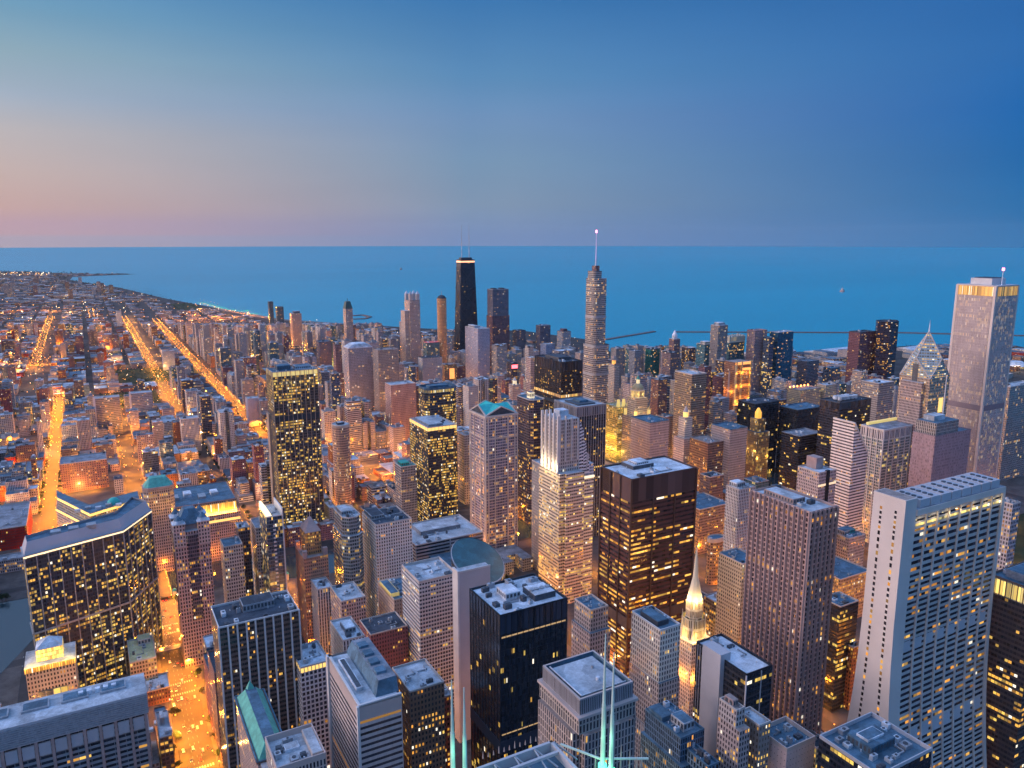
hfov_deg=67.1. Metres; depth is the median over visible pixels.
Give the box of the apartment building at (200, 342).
[198,328,201,356]
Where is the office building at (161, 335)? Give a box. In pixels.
[158,332,164,339]
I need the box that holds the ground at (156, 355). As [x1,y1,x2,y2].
[0,271,1023,602]
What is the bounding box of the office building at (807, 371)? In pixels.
[796,358,818,386]
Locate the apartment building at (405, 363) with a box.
[400,361,412,366]
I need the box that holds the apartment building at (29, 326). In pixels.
[26,322,33,334]
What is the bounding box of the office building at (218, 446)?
[213,435,225,461]
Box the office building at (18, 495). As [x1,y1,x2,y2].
[4,487,38,514]
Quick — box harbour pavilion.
[1010,360,1023,368]
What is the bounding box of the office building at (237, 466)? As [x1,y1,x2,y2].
[229,455,246,492]
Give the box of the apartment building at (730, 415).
[723,410,736,422]
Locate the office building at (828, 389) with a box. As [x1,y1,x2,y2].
[817,382,835,398]
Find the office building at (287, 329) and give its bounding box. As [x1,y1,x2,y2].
[285,325,290,338]
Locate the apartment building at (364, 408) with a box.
[357,397,368,417]
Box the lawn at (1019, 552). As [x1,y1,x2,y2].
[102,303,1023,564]
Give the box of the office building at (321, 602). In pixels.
[310,576,332,654]
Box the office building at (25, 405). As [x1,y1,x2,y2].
[18,399,34,424]
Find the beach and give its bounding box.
[217,309,343,323]
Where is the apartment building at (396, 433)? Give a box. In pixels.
[389,423,405,453]
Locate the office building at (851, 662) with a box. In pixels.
[843,642,858,709]
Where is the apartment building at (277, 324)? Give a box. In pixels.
[275,322,279,330]
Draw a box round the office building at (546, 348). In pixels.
[540,342,554,354]
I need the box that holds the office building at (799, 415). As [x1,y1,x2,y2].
[775,402,819,472]
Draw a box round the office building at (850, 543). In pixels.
[835,526,865,565]
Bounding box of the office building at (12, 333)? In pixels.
[11,327,14,338]
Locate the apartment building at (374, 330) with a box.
[371,326,381,340]
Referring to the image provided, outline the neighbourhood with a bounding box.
[0,272,156,305]
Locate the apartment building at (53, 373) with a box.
[48,369,57,377]
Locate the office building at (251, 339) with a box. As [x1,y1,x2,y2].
[250,329,260,355]
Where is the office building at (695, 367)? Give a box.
[690,365,698,370]
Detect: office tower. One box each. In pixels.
[20,497,163,687]
[168,502,214,667]
[211,590,302,767]
[259,497,287,592]
[260,723,326,767]
[266,363,324,524]
[295,511,328,641]
[326,637,403,767]
[362,505,412,617]
[401,290,420,363]
[401,556,453,706]
[409,414,457,521]
[418,382,455,422]
[450,634,648,767]
[468,400,517,548]
[469,573,567,767]
[517,391,543,523]
[531,458,540,570]
[534,353,581,413]
[537,650,637,767]
[538,408,593,603]
[552,348,574,355]
[554,396,605,536]
[571,594,610,662]
[597,455,697,677]
[605,399,626,462]
[608,355,619,402]
[621,375,650,461]
[629,605,680,767]
[630,414,668,458]
[639,700,704,767]
[661,350,679,378]
[671,369,706,457]
[673,406,692,463]
[689,434,723,490]
[693,633,772,758]
[696,341,709,365]
[709,322,727,370]
[711,421,747,487]
[716,693,749,767]
[723,359,751,412]
[737,396,778,473]
[741,484,838,734]
[745,408,769,478]
[816,394,870,466]
[817,711,931,767]
[829,417,868,531]
[847,472,1005,767]
[860,378,893,421]
[860,417,912,542]
[907,376,970,487]
[986,561,1023,767]
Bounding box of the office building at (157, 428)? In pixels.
[152,418,163,446]
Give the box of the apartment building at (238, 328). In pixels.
[236,325,243,332]
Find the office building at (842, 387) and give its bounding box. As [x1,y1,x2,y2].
[833,380,846,394]
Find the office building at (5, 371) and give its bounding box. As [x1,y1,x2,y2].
[2,364,10,378]
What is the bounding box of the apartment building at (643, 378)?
[632,372,646,396]
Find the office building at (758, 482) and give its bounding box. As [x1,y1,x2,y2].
[744,476,768,488]
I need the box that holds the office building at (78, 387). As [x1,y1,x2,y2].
[73,377,84,397]
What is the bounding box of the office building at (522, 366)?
[519,357,524,383]
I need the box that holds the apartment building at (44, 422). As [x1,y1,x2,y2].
[41,406,48,436]
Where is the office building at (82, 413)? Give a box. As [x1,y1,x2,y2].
[80,409,95,416]
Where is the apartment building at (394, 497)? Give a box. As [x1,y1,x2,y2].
[393,489,395,504]
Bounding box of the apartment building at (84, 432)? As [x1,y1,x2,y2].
[77,416,92,449]
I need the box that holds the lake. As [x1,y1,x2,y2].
[0,246,1023,351]
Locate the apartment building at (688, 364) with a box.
[683,361,695,369]
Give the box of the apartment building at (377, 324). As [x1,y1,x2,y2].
[375,322,381,327]
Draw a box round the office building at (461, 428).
[457,426,468,477]
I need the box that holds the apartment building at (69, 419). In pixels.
[62,417,79,431]
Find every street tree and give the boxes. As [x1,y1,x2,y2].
[2,593,10,600]
[172,730,180,739]
[175,760,182,767]
[193,667,201,677]
[214,747,219,757]
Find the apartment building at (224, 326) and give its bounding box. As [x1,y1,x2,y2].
[221,324,226,334]
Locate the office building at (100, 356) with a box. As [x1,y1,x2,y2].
[97,351,104,366]
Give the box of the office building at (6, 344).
[1,339,14,351]
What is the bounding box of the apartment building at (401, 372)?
[399,363,403,380]
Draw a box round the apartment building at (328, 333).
[326,329,331,337]
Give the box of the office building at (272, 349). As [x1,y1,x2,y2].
[267,341,278,367]
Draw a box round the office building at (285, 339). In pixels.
[282,333,288,353]
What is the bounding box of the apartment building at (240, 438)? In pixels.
[235,429,250,447]
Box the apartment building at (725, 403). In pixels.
[710,394,728,421]
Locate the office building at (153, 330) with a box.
[151,325,157,337]
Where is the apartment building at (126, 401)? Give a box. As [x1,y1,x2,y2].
[124,394,129,412]
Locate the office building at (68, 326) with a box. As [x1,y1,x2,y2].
[65,322,72,333]
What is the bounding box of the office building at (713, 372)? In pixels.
[710,370,716,397]
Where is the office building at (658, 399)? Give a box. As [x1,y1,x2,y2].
[650,376,667,415]
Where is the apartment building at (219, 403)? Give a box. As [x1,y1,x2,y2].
[214,398,224,433]
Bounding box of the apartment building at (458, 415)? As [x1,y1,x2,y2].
[456,404,460,426]
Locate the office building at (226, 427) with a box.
[217,407,235,453]
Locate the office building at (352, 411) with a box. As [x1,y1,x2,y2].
[344,397,362,453]
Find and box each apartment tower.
[33,404,39,409]
[68,383,89,398]
[93,394,122,434]
[116,310,122,325]
[129,390,153,413]
[161,349,174,369]
[179,415,200,450]
[212,395,223,413]
[235,521,253,595]
[239,356,256,376]
[245,395,265,426]
[268,301,273,323]
[275,306,283,322]
[289,311,301,345]
[316,340,331,365]
[331,421,352,505]
[343,298,353,339]
[343,342,373,407]
[372,347,398,411]
[385,380,416,440]
[395,459,417,522]
[399,321,401,361]
[408,365,415,382]
[418,354,442,380]
[437,291,446,362]
[465,324,489,376]
[491,343,506,372]
[508,361,517,379]
[513,329,525,357]
[526,356,534,393]
[536,324,550,354]
[557,328,570,345]
[628,349,640,374]
[645,348,659,376]
[723,479,755,550]
[726,333,744,359]
[745,329,766,392]
[760,336,773,396]
[770,330,793,385]
[845,330,875,381]
[851,369,867,393]
[872,319,898,379]
[996,380,1023,480]
[996,497,1020,570]
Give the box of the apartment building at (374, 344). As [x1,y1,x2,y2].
[366,340,379,347]
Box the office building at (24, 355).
[20,351,29,362]
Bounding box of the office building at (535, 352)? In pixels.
[533,348,538,356]
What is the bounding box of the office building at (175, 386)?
[173,377,185,400]
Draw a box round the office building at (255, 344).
[252,331,259,374]
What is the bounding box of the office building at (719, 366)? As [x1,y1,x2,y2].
[715,358,724,372]
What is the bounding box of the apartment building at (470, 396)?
[463,382,477,426]
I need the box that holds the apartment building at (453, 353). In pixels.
[450,350,456,362]
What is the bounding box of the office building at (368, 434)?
[362,418,375,450]
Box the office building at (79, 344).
[75,334,84,355]
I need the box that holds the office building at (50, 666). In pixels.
[24,635,79,699]
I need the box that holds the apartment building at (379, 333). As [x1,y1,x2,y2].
[376,330,382,341]
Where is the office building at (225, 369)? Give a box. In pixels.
[221,365,233,387]
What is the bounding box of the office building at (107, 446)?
[94,440,117,459]
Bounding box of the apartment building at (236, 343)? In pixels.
[235,333,238,351]
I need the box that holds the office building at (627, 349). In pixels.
[625,347,633,372]
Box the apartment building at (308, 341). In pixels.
[305,330,312,352]
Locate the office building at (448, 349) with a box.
[447,342,449,362]
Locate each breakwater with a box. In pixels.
[353,314,371,319]
[605,331,655,339]
[676,331,1023,335]
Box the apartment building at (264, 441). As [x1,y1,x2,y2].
[259,438,268,460]
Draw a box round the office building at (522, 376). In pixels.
[520,374,524,391]
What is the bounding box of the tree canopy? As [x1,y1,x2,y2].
[0,270,1020,446]
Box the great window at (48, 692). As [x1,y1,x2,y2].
[38,685,67,697]
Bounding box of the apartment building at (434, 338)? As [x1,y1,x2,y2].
[431,335,437,340]
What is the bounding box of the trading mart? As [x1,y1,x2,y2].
[141,474,240,571]
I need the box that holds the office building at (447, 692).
[444,684,450,767]
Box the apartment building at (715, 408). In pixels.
[706,397,721,434]
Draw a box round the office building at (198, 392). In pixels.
[196,390,203,422]
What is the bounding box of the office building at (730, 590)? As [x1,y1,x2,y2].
[715,547,745,644]
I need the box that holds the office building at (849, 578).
[832,555,866,617]
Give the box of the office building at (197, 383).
[193,378,201,391]
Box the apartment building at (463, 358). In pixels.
[462,351,464,364]
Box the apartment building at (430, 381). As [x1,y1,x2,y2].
[421,379,438,384]
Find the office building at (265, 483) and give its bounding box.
[258,460,271,504]
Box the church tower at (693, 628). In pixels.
[678,546,709,717]
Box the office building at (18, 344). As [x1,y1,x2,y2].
[15,342,21,356]
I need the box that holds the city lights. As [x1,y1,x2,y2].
[1,272,551,529]
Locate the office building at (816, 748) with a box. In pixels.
[809,730,818,767]
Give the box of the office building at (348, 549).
[333,504,364,594]
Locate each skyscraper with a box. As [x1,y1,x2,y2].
[454,225,477,350]
[583,230,608,402]
[896,320,950,487]
[946,268,1019,477]
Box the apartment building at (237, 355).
[234,351,242,358]
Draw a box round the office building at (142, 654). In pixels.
[127,633,157,680]
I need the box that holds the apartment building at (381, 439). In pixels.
[375,424,386,448]
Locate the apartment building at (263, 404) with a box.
[258,397,267,425]
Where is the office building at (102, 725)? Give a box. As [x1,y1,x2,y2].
[0,673,151,767]
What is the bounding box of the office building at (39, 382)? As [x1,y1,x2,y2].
[35,378,43,397]
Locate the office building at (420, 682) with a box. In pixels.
[392,658,445,767]
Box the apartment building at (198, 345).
[196,335,199,354]
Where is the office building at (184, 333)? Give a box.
[183,324,185,341]
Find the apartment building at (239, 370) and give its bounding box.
[234,358,244,402]
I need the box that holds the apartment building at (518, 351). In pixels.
[511,348,521,377]
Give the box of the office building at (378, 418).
[374,414,383,425]
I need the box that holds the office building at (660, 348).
[654,346,661,373]
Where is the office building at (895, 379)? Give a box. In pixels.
[887,376,898,386]
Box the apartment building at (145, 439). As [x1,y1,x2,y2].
[136,431,154,462]
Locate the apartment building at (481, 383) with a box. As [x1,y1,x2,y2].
[473,376,488,403]
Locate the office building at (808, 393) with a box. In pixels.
[787,384,820,404]
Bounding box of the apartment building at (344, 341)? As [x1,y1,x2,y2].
[341,338,351,392]
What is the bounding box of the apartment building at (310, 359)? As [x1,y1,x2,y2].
[302,354,316,367]
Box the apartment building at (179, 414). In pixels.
[176,412,184,418]
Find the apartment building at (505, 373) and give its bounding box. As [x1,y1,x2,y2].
[500,371,507,378]
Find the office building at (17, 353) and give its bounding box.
[15,345,20,359]
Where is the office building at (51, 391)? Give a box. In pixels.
[44,384,53,401]
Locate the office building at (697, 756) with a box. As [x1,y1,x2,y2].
[686,742,718,767]
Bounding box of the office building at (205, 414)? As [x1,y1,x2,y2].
[199,393,212,441]
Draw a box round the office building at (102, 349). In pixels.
[97,347,106,359]
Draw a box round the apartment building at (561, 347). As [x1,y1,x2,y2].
[556,345,565,348]
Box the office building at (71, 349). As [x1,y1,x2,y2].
[68,343,75,354]
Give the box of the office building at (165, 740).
[155,709,174,767]
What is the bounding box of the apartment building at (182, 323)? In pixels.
[180,322,184,338]
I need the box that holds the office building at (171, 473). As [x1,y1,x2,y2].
[159,468,177,487]
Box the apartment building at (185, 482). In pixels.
[176,478,191,487]
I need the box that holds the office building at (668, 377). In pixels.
[655,374,671,412]
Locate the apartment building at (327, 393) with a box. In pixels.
[325,381,340,406]
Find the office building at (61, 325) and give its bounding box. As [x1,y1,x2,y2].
[58,322,64,330]
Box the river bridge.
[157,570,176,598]
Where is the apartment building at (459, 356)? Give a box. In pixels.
[457,349,464,363]
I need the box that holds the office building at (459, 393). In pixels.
[456,383,462,425]
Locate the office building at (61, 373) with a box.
[58,367,66,381]
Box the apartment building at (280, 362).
[274,360,291,365]
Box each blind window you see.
[4,749,18,765]
[22,745,35,760]
[38,740,51,755]
[55,736,67,751]
[71,732,83,747]
[87,728,99,742]
[102,723,114,738]
[118,719,129,734]
[133,715,144,730]
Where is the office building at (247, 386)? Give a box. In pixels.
[241,377,254,408]
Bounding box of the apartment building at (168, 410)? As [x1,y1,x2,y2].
[161,405,174,416]
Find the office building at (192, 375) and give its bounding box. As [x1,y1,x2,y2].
[187,372,199,378]
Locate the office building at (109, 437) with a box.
[104,434,116,454]
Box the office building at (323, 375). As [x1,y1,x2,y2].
[319,369,330,398]
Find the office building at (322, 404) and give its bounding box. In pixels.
[319,399,341,431]
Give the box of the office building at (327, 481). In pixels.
[325,474,329,496]
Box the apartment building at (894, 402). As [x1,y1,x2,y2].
[891,385,898,417]
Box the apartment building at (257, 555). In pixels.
[250,516,263,594]
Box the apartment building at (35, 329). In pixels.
[34,322,38,338]
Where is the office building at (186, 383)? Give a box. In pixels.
[180,378,193,410]
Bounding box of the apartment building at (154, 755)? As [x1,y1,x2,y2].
[147,714,159,767]
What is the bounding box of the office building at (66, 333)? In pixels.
[63,330,69,338]
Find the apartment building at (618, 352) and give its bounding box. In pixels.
[611,346,624,387]
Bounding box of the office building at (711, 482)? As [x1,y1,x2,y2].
[699,471,723,498]
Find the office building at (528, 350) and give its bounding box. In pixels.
[523,345,532,391]
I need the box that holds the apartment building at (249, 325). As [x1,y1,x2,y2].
[246,323,252,355]
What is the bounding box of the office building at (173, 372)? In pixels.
[171,365,176,394]
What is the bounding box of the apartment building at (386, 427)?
[383,423,389,446]
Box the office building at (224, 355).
[219,345,231,386]
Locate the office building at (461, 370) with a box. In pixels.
[456,363,465,378]
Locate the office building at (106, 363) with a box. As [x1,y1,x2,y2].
[103,360,112,379]
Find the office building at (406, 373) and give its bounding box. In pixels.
[404,366,416,379]
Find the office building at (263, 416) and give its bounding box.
[261,411,266,429]
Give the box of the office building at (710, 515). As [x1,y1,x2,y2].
[694,492,724,554]
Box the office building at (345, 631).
[330,616,364,654]
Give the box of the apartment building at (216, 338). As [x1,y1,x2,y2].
[214,327,219,342]
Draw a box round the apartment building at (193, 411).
[190,407,197,414]
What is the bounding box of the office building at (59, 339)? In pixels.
[54,328,63,344]
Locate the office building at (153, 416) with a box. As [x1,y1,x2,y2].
[148,412,160,431]
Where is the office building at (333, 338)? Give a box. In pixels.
[328,336,338,366]
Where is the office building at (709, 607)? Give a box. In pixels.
[703,592,716,636]
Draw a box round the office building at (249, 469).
[246,457,253,490]
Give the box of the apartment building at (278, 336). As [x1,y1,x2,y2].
[275,331,283,343]
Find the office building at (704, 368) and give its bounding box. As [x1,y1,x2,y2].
[698,364,711,434]
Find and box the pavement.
[0,370,1023,767]
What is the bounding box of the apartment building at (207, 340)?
[202,324,212,360]
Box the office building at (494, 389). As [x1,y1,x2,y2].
[488,375,496,402]
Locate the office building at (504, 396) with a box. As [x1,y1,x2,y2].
[501,392,508,400]
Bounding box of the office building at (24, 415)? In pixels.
[17,412,31,429]
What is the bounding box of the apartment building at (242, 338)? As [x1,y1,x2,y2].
[238,332,247,355]
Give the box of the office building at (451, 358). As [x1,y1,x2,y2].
[448,355,454,362]
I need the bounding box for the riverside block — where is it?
[56,490,138,526]
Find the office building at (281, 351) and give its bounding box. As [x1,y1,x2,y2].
[278,343,283,359]
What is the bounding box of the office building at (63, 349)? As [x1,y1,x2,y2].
[60,342,66,357]
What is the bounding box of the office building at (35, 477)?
[30,454,40,494]
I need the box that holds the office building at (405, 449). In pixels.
[402,438,409,457]
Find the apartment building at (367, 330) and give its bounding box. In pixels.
[364,328,371,334]
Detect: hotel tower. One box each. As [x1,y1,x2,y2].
[487,288,508,369]
[669,330,679,351]
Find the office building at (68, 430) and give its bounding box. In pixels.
[61,422,77,439]
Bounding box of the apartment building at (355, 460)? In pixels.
[351,454,363,474]
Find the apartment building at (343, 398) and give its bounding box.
[341,395,345,402]
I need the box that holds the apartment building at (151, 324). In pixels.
[149,323,153,337]
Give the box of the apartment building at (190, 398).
[184,388,197,415]
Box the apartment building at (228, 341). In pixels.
[222,336,233,366]
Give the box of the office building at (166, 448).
[158,438,173,467]
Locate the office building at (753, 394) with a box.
[750,391,762,397]
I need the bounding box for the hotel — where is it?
[423,341,439,355]
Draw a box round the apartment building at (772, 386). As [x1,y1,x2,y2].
[771,377,787,388]
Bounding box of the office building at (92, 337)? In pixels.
[88,330,97,346]
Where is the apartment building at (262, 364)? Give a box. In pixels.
[259,362,264,373]
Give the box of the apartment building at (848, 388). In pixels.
[845,381,851,393]
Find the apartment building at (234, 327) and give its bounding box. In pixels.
[231,324,236,350]
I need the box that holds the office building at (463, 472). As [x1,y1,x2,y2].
[457,431,469,504]
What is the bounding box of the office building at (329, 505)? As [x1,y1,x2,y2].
[324,500,334,518]
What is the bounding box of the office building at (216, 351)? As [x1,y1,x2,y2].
[214,343,222,371]
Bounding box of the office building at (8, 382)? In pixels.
[1,379,16,407]
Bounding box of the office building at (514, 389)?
[509,377,520,400]
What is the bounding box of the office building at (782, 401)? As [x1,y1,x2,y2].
[775,396,785,447]
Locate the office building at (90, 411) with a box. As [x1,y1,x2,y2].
[85,405,98,438]
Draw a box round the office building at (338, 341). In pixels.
[332,340,341,367]
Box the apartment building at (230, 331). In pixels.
[226,327,234,350]
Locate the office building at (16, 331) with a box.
[14,324,19,342]
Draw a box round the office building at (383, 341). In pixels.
[380,337,386,347]
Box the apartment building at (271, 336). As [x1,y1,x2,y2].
[268,333,274,341]
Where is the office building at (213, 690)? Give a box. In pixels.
[207,649,222,760]
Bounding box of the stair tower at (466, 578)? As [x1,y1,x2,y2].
[452,562,489,742]
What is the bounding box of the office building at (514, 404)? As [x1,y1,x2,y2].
[510,401,516,411]
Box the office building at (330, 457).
[327,442,332,469]
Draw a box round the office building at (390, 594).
[378,576,402,618]
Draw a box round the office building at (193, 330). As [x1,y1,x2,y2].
[192,326,195,351]
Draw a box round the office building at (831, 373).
[822,366,840,382]
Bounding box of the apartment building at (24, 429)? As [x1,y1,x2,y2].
[17,417,30,435]
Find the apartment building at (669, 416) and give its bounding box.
[657,413,672,456]
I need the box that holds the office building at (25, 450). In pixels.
[15,440,37,463]
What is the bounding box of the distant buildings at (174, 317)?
[0,300,1012,379]
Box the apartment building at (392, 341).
[388,337,396,347]
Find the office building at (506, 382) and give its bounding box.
[502,378,512,394]
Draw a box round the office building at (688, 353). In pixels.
[681,346,695,369]
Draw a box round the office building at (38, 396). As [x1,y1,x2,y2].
[36,388,51,412]
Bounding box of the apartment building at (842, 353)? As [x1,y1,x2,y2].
[837,349,847,357]
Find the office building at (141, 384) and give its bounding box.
[137,379,144,390]
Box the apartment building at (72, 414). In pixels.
[63,411,80,417]
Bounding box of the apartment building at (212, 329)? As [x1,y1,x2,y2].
[210,323,214,352]
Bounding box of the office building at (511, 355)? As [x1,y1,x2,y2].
[507,351,516,361]
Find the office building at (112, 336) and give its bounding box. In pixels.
[108,333,117,348]
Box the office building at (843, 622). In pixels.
[823,591,858,712]
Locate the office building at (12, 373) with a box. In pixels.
[7,365,19,387]
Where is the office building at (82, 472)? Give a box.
[60,451,109,492]
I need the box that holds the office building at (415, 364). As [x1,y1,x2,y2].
[411,362,417,380]
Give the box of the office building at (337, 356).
[333,342,344,395]
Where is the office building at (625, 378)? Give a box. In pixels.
[619,373,629,401]
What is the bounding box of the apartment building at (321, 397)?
[319,384,323,399]
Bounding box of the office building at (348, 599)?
[330,581,365,627]
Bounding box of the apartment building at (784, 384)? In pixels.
[774,378,791,403]
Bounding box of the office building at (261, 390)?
[257,383,264,397]
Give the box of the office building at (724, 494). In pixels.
[722,488,725,500]
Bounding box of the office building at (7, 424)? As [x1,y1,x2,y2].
[0,411,15,433]
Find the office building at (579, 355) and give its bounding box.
[575,350,583,395]
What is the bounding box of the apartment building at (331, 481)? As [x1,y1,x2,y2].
[328,464,356,500]
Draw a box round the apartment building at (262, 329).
[258,323,266,363]
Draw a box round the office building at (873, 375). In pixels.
[867,373,883,378]
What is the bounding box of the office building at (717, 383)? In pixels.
[712,374,723,395]
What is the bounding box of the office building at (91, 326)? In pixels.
[87,323,93,329]
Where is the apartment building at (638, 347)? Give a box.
[632,344,643,372]
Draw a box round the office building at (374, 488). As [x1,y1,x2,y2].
[367,481,385,503]
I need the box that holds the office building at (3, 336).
[0,333,8,339]
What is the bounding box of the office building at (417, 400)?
[416,383,420,416]
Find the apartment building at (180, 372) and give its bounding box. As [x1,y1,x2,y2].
[176,364,185,402]
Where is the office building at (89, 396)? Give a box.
[85,393,92,406]
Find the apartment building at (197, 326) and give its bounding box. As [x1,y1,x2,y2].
[194,323,199,352]
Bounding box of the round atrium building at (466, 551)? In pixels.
[429,537,510,581]

